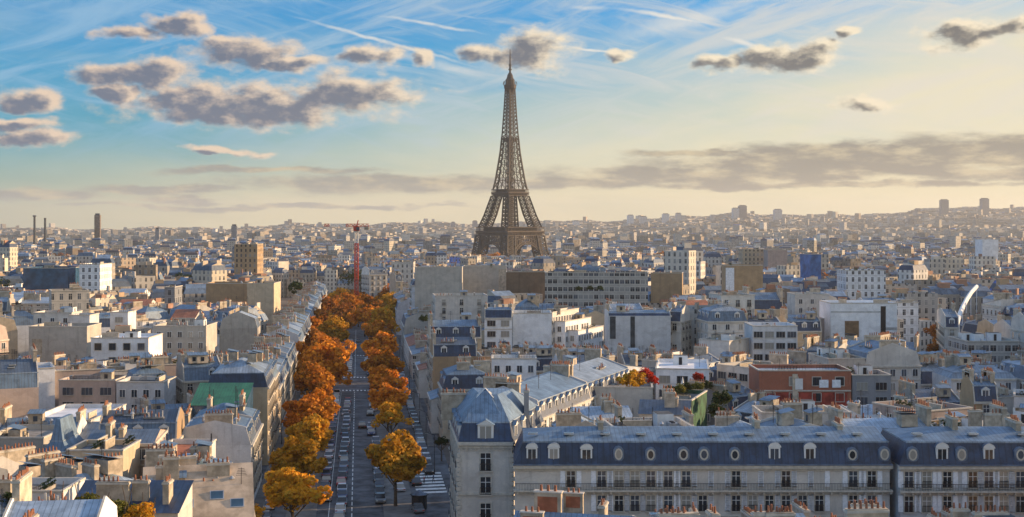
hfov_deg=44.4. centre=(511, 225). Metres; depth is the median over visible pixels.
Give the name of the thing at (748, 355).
apartment building
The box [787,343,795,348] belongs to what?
window
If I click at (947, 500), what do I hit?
window
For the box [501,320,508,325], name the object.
window
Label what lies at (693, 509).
apartment building
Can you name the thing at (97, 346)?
window
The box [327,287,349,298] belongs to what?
plane tree
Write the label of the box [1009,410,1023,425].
block of flats
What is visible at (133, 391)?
window
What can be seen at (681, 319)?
apartment building
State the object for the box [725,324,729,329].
window
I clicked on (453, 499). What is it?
window
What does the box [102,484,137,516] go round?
broadleaf tree
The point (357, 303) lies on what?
plane tree
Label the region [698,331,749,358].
block of flats
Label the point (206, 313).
house
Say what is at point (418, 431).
parked car
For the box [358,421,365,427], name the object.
driving car
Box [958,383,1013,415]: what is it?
block of flats
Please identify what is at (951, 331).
window
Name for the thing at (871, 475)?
window
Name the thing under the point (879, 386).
window
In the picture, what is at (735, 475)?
window
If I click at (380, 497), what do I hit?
parked car
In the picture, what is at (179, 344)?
window
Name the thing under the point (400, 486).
parked car
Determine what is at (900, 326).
block of flats
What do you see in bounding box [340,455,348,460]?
parked car
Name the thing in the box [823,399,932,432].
apartment building
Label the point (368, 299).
plane tree
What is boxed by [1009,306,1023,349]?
apartment building
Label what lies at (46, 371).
block of flats
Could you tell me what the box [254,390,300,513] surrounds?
pavement
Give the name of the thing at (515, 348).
apartment building
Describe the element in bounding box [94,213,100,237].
tower block
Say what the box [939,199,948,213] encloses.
tower block
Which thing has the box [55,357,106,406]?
block of flats
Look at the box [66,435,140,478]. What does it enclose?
apartment building
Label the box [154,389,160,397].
window
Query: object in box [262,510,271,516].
parked car
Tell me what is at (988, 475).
window
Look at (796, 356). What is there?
apartment building
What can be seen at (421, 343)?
house
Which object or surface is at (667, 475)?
window
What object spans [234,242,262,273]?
apartment building
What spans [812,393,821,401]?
window
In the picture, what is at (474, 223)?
tower block
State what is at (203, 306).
apartment building
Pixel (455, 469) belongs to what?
window
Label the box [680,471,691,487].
window
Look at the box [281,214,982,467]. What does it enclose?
ground
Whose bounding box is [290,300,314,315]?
apartment building
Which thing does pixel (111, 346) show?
window
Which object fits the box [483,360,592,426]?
apartment building
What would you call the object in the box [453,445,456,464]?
window
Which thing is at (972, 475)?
window
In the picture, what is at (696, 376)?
shrub
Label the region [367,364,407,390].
plane tree
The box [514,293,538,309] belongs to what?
apartment building
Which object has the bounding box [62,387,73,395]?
window
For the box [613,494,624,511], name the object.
window
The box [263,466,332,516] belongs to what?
plane tree
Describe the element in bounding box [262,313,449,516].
road
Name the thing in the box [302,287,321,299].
apartment building
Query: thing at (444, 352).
apartment building
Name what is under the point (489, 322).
window
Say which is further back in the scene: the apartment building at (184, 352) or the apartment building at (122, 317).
the apartment building at (122, 317)
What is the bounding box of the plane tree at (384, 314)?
[363,306,400,332]
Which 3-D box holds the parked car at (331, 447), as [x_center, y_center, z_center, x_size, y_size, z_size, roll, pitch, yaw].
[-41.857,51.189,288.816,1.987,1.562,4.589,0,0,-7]
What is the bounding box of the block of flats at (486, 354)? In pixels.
[477,345,507,375]
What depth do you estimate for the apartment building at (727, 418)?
210.88 m
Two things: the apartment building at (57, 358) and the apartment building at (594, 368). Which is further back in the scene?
the apartment building at (57, 358)
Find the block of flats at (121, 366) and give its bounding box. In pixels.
[106,356,135,374]
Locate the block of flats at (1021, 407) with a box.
[1013,403,1023,414]
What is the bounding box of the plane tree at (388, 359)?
[360,346,405,371]
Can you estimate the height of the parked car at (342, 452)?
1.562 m
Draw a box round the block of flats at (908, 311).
[888,295,918,341]
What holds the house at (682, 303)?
on the ground
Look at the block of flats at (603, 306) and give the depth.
475.99 m
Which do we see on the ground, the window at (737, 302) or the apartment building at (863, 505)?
the apartment building at (863, 505)
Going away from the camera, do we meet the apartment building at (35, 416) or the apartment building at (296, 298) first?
the apartment building at (35, 416)
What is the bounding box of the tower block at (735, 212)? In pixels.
[732,208,738,217]
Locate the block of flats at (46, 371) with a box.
[13,358,55,410]
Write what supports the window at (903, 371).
in the apartment building at (892, 357)
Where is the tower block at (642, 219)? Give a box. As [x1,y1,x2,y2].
[639,216,646,223]
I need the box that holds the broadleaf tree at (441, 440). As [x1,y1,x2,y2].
[433,436,449,460]
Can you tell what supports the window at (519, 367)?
in the apartment building at (524, 365)
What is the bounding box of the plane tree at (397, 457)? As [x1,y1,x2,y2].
[364,429,427,505]
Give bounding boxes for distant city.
[0,205,1023,355]
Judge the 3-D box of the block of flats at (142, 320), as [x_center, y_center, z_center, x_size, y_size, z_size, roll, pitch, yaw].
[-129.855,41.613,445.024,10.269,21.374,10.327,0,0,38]
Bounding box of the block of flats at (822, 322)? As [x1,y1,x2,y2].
[791,311,823,342]
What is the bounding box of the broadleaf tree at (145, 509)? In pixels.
[122,485,155,516]
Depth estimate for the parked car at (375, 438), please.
299.04 m
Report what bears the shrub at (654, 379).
on the ground
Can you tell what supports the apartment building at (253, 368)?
on the ground
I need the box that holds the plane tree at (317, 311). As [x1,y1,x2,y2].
[314,307,334,319]
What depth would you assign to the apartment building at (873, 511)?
118.05 m
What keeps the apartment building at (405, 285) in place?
on the ground
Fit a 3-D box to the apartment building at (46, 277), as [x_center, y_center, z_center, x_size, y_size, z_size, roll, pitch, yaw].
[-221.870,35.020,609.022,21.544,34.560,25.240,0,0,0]
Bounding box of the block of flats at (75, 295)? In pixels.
[49,282,88,312]
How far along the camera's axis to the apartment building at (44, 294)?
482.91 m
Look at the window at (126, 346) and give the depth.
348.44 m
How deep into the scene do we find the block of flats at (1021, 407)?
244.00 m
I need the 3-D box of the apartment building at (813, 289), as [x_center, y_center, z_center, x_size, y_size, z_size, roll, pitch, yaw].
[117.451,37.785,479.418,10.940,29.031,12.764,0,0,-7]
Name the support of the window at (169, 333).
in the apartment building at (196, 335)
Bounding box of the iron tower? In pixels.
[471,55,548,256]
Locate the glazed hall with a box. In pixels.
[191,383,253,417]
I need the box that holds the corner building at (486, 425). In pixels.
[441,384,544,516]
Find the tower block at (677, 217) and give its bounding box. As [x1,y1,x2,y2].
[675,213,680,221]
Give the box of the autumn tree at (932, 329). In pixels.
[923,324,936,338]
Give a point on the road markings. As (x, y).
(420, 473)
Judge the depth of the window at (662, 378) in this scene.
299.72 m
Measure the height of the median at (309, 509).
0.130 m
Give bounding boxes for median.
[285,392,333,516]
[375,409,415,516]
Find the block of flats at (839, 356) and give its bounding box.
[808,346,865,368]
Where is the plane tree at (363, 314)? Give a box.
[345,304,378,336]
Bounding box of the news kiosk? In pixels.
[410,490,427,509]
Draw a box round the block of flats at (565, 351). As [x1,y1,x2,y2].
[561,343,589,354]
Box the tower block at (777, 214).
[773,209,781,220]
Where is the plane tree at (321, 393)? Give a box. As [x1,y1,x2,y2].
[286,387,335,413]
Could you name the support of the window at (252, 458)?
in the apartment building at (231, 429)
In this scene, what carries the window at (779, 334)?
in the apartment building at (767, 337)
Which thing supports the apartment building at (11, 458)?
on the ground
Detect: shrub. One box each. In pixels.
[418,314,427,321]
[615,369,646,386]
[638,367,653,379]
[647,375,658,384]
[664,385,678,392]
[675,383,686,392]
[682,382,694,391]
[692,372,703,379]
[692,381,703,389]
[702,380,712,388]
[707,403,724,418]
[711,389,732,406]
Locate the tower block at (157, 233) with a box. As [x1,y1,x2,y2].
[155,227,159,239]
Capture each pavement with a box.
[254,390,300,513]
[391,329,411,378]
[410,388,433,445]
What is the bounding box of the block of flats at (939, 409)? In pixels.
[872,390,972,419]
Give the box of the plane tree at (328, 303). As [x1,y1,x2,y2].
[321,295,340,313]
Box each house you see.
[0,289,23,302]
[20,290,48,312]
[44,414,83,453]
[74,474,193,516]
[80,421,98,439]
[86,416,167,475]
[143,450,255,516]
[166,318,178,321]
[203,304,218,318]
[403,327,422,356]
[404,326,427,362]
[406,331,427,367]
[408,336,426,373]
[410,345,427,379]
[414,350,427,390]
[415,358,427,397]
[427,388,438,433]
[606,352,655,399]
[657,300,669,309]
[662,295,707,309]
[672,299,707,307]
[750,504,795,516]
[940,505,949,516]
[967,399,1009,425]
[971,357,984,363]
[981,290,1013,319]
[983,288,1008,302]
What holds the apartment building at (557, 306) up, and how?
on the ground
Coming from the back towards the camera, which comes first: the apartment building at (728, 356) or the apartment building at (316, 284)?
the apartment building at (316, 284)
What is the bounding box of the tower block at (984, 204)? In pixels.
[979,198,988,215]
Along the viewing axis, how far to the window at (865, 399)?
282.87 m
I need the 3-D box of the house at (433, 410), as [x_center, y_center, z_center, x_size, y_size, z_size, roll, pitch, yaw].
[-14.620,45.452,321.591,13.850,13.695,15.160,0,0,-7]
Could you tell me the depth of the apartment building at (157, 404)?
270.42 m
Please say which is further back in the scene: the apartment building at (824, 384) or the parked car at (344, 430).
the parked car at (344, 430)
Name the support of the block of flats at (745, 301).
on the ground
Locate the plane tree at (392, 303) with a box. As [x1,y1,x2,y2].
[386,299,396,317]
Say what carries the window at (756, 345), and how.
in the apartment building at (767, 337)
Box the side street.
[331,379,415,388]
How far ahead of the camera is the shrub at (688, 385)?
276.14 m
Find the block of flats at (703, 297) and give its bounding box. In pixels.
[695,295,708,300]
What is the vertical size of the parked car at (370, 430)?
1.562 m
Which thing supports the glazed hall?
on the ground
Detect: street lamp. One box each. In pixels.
[412,391,419,423]
[425,432,434,473]
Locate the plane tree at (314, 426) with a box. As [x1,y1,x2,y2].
[284,413,333,470]
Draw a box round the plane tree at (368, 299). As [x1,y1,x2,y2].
[360,294,376,303]
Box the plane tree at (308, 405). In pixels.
[281,393,340,427]
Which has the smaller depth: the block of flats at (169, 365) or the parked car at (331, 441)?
the parked car at (331, 441)
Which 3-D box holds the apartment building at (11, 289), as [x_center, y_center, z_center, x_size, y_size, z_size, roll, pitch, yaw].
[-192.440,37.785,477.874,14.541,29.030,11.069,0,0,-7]
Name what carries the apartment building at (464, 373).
on the ground
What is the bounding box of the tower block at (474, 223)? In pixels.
[472,220,476,226]
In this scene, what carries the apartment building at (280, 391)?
on the ground
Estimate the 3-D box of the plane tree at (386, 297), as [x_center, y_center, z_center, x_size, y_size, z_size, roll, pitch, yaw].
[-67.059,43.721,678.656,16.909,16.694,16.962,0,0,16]
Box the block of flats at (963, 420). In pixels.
[931,411,982,425]
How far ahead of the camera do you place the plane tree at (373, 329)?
512.29 m
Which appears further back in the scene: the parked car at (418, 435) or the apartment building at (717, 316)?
the apartment building at (717, 316)
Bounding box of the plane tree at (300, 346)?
[295,332,356,365]
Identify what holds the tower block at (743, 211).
on the ground
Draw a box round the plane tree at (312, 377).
[293,360,336,395]
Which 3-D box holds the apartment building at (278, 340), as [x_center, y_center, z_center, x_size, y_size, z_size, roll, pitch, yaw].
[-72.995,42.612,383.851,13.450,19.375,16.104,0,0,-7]
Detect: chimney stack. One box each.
[33,215,35,244]
[44,218,45,240]
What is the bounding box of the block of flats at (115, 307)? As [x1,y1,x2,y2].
[95,303,136,314]
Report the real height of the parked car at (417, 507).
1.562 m
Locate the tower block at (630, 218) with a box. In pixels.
[627,215,633,223]
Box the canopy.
[958,285,977,331]
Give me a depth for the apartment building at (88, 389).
285.67 m
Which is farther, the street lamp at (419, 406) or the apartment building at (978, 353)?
the apartment building at (978, 353)
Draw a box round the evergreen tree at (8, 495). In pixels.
[0,492,11,508]
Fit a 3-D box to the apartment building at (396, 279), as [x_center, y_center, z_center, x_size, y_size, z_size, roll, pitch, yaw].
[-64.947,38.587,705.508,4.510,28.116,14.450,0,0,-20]
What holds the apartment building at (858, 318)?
on the ground
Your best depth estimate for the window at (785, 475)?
177.97 m
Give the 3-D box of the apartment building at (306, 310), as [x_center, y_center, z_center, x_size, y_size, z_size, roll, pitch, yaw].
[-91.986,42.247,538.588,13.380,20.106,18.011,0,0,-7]
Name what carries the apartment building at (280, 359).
on the ground
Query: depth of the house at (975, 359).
315.04 m
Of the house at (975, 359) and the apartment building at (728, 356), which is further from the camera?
the apartment building at (728, 356)
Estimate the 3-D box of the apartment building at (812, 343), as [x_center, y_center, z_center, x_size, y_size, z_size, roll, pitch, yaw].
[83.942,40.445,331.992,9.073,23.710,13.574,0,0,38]
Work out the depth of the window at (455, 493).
197.33 m
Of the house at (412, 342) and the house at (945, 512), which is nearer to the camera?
the house at (945, 512)
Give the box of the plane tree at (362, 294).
[342,289,366,296]
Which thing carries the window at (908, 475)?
in the apartment row at (938, 468)
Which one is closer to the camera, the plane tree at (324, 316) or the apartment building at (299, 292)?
the plane tree at (324, 316)
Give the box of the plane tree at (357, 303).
[340,296,369,326]
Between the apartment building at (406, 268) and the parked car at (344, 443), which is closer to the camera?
the parked car at (344, 443)
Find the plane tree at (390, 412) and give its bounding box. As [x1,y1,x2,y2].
[370,401,413,434]
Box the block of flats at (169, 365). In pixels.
[156,350,196,375]
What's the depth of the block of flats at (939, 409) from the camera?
238.06 m
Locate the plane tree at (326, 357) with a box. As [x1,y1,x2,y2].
[293,340,352,384]
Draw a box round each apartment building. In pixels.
[0,283,22,289]
[0,287,14,291]
[0,292,15,314]
[0,313,17,359]
[0,324,8,352]
[0,343,38,417]
[0,402,86,434]
[0,418,54,452]
[0,442,35,475]
[0,468,7,478]
[0,473,12,516]
[2,466,117,516]
[5,475,85,500]
[6,303,33,356]
[12,445,82,476]
[23,265,78,289]
[23,508,38,516]
[28,322,101,362]
[33,306,82,324]
[38,290,48,296]
[45,404,126,421]
[52,351,93,365]
[54,448,133,479]
[58,369,127,405]
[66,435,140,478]
[69,313,99,322]
[79,262,111,290]
[89,306,125,333]
[90,331,162,361]
[99,398,184,440]
[107,299,142,309]
[110,310,136,329]
[116,373,175,409]
[116,403,192,425]
[119,289,150,295]
[120,292,156,307]
[127,352,166,376]
[137,302,169,319]
[140,390,193,413]
[142,433,232,478]
[144,439,216,466]
[153,319,216,356]
[164,284,182,303]
[167,348,193,358]
[169,298,211,317]
[171,304,204,321]
[176,347,220,403]
[182,403,258,499]
[194,386,263,491]
[200,310,220,352]
[206,277,252,303]
[207,307,218,320]
[208,345,274,464]
[210,299,238,321]
[215,296,260,321]
[218,304,259,358]
[229,344,279,446]
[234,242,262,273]
[247,278,280,325]
[249,334,293,399]
[250,344,288,414]
[263,329,297,366]
[264,335,296,396]
[264,343,291,400]
[265,323,302,373]
[269,353,286,425]
[272,313,308,339]
[273,312,306,341]
[277,319,305,340]
[278,374,282,436]
[280,305,310,336]
[283,310,309,334]
[288,298,314,314]
[289,302,312,316]
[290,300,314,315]
[292,295,315,309]
[292,303,311,323]
[296,294,317,308]
[297,289,320,308]
[301,292,318,307]
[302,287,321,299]
[305,281,326,292]
[305,282,325,297]
[305,290,321,302]
[316,281,327,296]
[361,262,387,299]
[390,269,402,292]
[392,259,414,287]
[395,292,409,334]
[400,305,426,350]
[402,305,430,353]
[403,282,408,289]
[409,273,414,309]
[414,265,462,313]
[426,310,481,390]
[429,326,476,390]
[432,290,487,322]
[437,353,490,443]
[463,264,506,293]
[481,321,483,346]
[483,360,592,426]
[484,300,511,350]
[491,348,537,380]
[498,340,505,347]
[502,341,542,351]
[506,270,545,300]
[506,341,547,353]
[512,304,552,350]
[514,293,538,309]
[514,484,634,516]
[523,341,557,374]
[526,345,629,405]
[538,297,558,309]
[545,270,647,308]
[546,304,567,309]
[547,307,578,344]
[551,403,596,426]
[552,345,609,362]
[555,312,590,347]
[559,344,604,354]
[566,393,632,422]
[568,324,603,348]
[582,303,603,346]
[593,378,652,416]
[604,301,671,355]
[605,296,642,309]
[611,348,627,361]
[614,400,693,425]
[617,343,655,365]
[638,385,691,417]
[649,504,720,516]
[651,268,682,302]
[654,502,738,516]
[655,354,709,399]
[660,389,706,425]
[669,301,691,355]
[672,343,719,367]
[688,375,754,425]
[695,297,747,345]
[708,402,760,425]
[709,351,750,382]
[719,351,753,360]
[721,263,762,292]
[733,389,791,423]
[738,248,762,264]
[740,498,810,516]
[741,306,780,321]
[742,285,782,317]
[744,322,797,360]
[748,358,851,405]
[749,287,764,291]
[751,398,825,425]
[752,395,851,423]
[763,246,786,267]
[767,348,806,363]
[778,306,821,347]
[787,291,829,316]
[800,252,820,278]
[804,333,849,363]
[809,286,836,299]
[819,298,897,341]
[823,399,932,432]
[831,331,889,344]
[837,268,885,299]
[840,390,907,417]
[843,405,915,418]
[843,500,889,516]
[846,332,921,399]
[846,362,891,404]
[850,497,880,507]
[856,290,896,299]
[891,332,907,347]
[897,376,959,404]
[906,331,919,351]
[917,347,953,388]
[927,502,1015,516]
[932,350,1016,395]
[935,300,958,350]
[948,332,1018,368]
[959,350,997,367]
[960,313,970,331]
[960,364,997,415]
[961,312,981,332]
[969,346,997,366]
[975,239,998,260]
[976,312,1022,335]
[993,313,1012,338]
[999,346,1023,388]
[1002,348,1023,360]
[1003,294,1023,315]
[1008,290,1020,298]
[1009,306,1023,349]
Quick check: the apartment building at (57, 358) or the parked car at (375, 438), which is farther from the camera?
the apartment building at (57, 358)
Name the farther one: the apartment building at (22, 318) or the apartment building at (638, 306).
the apartment building at (638, 306)
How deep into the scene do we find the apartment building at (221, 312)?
435.50 m
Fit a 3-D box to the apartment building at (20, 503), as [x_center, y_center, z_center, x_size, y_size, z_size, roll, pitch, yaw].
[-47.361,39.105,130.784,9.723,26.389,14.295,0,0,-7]
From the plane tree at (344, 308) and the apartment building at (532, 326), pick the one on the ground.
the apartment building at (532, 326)
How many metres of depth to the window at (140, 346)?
348.44 m
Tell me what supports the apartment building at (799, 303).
on the ground
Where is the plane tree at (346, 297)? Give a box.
[332,292,361,304]
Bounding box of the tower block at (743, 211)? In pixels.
[738,205,746,218]
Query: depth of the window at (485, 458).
189.95 m
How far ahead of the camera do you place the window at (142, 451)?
203.20 m
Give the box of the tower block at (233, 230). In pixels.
[231,224,236,240]
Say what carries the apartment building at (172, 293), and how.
on the ground
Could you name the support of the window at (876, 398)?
in the apartment building at (870, 383)
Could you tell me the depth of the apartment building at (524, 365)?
312.86 m
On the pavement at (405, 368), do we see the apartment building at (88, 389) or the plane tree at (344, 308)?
the plane tree at (344, 308)
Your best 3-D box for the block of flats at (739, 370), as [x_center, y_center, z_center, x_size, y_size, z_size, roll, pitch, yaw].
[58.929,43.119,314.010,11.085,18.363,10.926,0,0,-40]
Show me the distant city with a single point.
(928, 259)
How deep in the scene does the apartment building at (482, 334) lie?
448.63 m
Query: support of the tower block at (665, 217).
on the ground
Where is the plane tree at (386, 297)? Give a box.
[378,291,395,304]
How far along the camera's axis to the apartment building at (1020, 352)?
338.69 m
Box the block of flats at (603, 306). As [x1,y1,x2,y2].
[593,299,616,311]
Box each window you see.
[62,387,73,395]
[81,387,92,395]
[94,343,101,350]
[100,387,111,395]
[108,343,115,350]
[115,317,122,322]
[119,389,125,397]
[123,343,130,350]
[131,389,137,397]
[137,343,144,350]
[140,449,145,459]
[143,389,149,397]
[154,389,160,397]
[167,331,171,337]
[167,342,171,348]
[177,331,181,337]
[177,342,181,348]
[187,383,192,393]
[188,331,192,337]
[188,342,192,348]
[198,331,202,337]
[198,342,202,348]
[251,447,254,460]
[254,457,256,471]
[448,432,451,449]
[448,454,451,470]
[448,476,451,494]
[448,501,451,516]
[451,439,454,458]
[451,463,454,481]
[451,486,454,506]
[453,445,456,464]
[453,469,456,487]
[453,493,456,512]
[478,452,492,471]
[478,476,492,495]
[479,502,491,516]
[487,320,495,325]
[487,331,495,336]
[487,342,495,347]
[494,365,499,372]
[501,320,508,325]
[501,331,508,336]
[505,365,510,372]
[517,365,522,372]
[528,365,533,372]
[549,416,552,426]
[565,471,576,487]
[596,471,606,487]
[596,494,606,511]
[613,471,624,487]
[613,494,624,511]
[629,471,640,487]
[629,494,640,511]
[645,471,656,487]
[645,494,656,511]
[659,375,669,383]
[662,471,673,487]
[663,494,672,511]
[672,323,676,330]
[677,376,687,383]
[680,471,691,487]
[681,494,690,511]
[698,494,707,511]
[712,324,716,329]
[718,371,725,378]
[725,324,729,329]
[728,372,736,377]
[730,471,741,487]
[730,494,740,511]
[735,299,739,306]
[738,324,742,329]
[739,373,747,381]
[747,299,751,306]
[748,494,757,510]
[754,331,762,337]
[754,343,762,348]
[754,354,762,360]
[764,494,773,510]
[765,331,773,337]
[765,343,773,348]
[776,331,784,337]
[776,343,784,348]
[780,471,791,487]
[781,494,790,509]
[787,331,795,337]
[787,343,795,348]
[797,494,807,508]
[812,377,821,385]
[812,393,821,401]
[814,494,824,511]
[835,377,844,385]
[847,471,858,487]
[848,494,857,507]
[856,382,867,390]
[856,397,867,404]
[866,471,877,487]
[867,494,876,502]
[875,382,887,390]
[875,397,886,401]
[890,369,895,376]
[891,383,895,389]
[901,369,906,376]
[903,495,914,512]
[904,471,913,488]
[912,369,917,376]
[921,471,932,488]
[921,495,931,512]
[942,471,953,488]
[942,495,952,509]
[949,329,954,335]
[956,382,960,389]
[967,471,978,488]
[968,495,977,512]
[982,404,989,415]
[983,471,994,488]
[984,495,993,510]
[998,471,1009,488]
[998,495,1009,512]
[1005,382,1010,389]
[1014,495,1023,512]
[1015,471,1023,488]
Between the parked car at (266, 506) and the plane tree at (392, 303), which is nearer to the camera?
the parked car at (266, 506)
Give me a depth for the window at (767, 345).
365.17 m
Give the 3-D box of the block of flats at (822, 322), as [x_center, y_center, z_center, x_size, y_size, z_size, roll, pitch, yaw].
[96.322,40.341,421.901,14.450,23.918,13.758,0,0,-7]
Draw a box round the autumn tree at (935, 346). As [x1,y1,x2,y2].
[927,342,938,353]
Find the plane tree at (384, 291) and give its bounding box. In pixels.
[374,285,389,299]
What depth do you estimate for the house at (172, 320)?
422.59 m
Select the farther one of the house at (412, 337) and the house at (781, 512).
the house at (412, 337)
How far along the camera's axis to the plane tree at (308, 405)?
286.35 m
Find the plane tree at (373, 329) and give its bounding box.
[361,320,393,339]
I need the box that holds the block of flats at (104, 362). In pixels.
[96,359,107,365]
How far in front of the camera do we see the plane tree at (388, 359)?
389.73 m
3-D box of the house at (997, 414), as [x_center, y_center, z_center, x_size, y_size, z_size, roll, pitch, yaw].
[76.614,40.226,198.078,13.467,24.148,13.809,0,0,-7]
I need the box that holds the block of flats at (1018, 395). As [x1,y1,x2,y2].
[1013,389,1023,406]
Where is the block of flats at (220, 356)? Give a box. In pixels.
[210,350,223,363]
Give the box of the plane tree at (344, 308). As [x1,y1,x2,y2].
[332,301,355,320]
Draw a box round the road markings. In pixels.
[328,341,446,516]
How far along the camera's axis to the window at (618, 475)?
177.97 m
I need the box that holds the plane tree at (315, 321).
[310,316,323,331]
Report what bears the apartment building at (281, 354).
on the ground
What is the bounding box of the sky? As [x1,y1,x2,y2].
[0,0,1023,229]
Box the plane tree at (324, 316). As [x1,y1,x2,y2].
[317,311,352,329]
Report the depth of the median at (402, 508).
239.25 m
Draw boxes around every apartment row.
[513,414,892,516]
[881,409,1023,516]
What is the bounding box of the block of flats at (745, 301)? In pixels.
[708,287,754,315]
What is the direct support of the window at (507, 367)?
in the apartment building at (524, 365)
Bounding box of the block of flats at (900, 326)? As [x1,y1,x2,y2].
[897,318,903,340]
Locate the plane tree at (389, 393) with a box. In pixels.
[367,382,410,430]
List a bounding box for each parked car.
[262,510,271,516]
[264,499,274,509]
[320,480,329,486]
[321,468,330,476]
[321,474,331,483]
[324,450,333,458]
[325,457,332,463]
[325,462,332,470]
[326,444,334,451]
[327,439,334,445]
[329,422,336,428]
[329,426,336,432]
[334,511,344,516]
[335,503,345,512]
[336,477,345,485]
[337,483,346,490]
[337,489,347,497]
[337,496,346,505]
[338,450,347,458]
[338,465,347,473]
[338,471,346,479]
[339,459,348,467]
[340,428,348,434]
[340,441,348,448]
[340,446,347,452]
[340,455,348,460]
[341,432,348,439]
[341,437,349,443]
[342,420,349,425]
[342,424,349,430]
[343,416,350,421]
[366,409,373,415]
[367,427,374,435]
[372,436,379,441]
[373,472,382,482]
[375,478,384,487]
[375,485,384,494]
[375,492,385,503]
[393,482,405,491]
[410,476,421,485]
[411,503,424,512]
[412,421,419,428]
[414,425,421,432]
[415,429,422,434]
[415,433,422,438]
[416,437,424,444]
[418,442,426,446]
[420,447,427,455]
[421,452,430,458]
[424,464,433,473]
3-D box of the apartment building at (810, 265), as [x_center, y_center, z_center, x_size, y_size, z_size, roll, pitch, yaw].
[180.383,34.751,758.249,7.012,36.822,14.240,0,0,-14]
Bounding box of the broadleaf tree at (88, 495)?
[75,484,110,499]
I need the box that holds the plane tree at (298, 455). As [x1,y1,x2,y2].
[268,435,328,505]
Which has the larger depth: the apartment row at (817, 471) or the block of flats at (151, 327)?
the block of flats at (151, 327)
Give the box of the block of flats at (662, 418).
[603,407,692,425]
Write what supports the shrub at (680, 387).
on the ground
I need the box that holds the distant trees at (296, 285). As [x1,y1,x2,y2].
[0,229,896,293]
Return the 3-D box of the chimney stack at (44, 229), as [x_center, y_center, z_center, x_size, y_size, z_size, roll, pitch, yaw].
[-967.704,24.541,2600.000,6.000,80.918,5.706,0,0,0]
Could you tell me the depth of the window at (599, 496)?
177.92 m
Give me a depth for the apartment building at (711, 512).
123.32 m
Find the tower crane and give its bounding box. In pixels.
[324,220,368,295]
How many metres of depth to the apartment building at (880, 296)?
466.14 m
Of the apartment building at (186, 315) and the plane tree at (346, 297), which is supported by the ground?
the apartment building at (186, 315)
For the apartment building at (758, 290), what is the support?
on the ground
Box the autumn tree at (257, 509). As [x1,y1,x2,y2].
[254,503,265,516]
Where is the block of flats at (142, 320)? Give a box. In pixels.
[136,313,165,328]
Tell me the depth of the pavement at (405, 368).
489.37 m
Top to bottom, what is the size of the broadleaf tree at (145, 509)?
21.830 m
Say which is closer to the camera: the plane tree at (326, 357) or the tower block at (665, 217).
the plane tree at (326, 357)
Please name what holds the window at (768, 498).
in the apartment row at (817, 471)
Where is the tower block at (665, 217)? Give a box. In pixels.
[662,213,668,222]
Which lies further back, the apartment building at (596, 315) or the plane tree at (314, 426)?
the apartment building at (596, 315)
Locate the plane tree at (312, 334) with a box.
[305,327,339,345]
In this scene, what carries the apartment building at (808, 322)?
on the ground
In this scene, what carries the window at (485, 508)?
in the corner building at (486, 425)
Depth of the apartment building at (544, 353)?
334.93 m
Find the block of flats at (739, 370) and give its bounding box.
[716,360,771,387]
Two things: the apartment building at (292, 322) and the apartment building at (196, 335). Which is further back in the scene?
the apartment building at (292, 322)
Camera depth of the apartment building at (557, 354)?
321.34 m
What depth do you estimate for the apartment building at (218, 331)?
420.85 m
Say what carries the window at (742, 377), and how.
in the block of flats at (739, 370)
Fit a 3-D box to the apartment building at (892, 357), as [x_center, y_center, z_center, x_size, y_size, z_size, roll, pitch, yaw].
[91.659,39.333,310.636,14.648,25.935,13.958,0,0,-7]
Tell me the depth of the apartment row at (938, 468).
176.48 m
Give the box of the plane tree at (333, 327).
[315,315,349,341]
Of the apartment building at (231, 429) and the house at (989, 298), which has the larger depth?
the house at (989, 298)
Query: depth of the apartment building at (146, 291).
585.42 m
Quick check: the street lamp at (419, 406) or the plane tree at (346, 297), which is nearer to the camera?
the street lamp at (419, 406)
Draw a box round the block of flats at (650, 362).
[641,349,693,367]
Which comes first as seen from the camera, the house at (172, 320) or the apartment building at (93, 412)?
the apartment building at (93, 412)
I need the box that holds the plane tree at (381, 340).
[360,330,398,354]
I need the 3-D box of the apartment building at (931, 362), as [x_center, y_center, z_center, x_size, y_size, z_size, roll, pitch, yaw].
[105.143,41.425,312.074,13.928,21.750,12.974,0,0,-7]
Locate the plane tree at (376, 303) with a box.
[362,299,385,307]
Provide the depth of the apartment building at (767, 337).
365.22 m
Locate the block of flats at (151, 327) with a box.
[139,322,163,332]

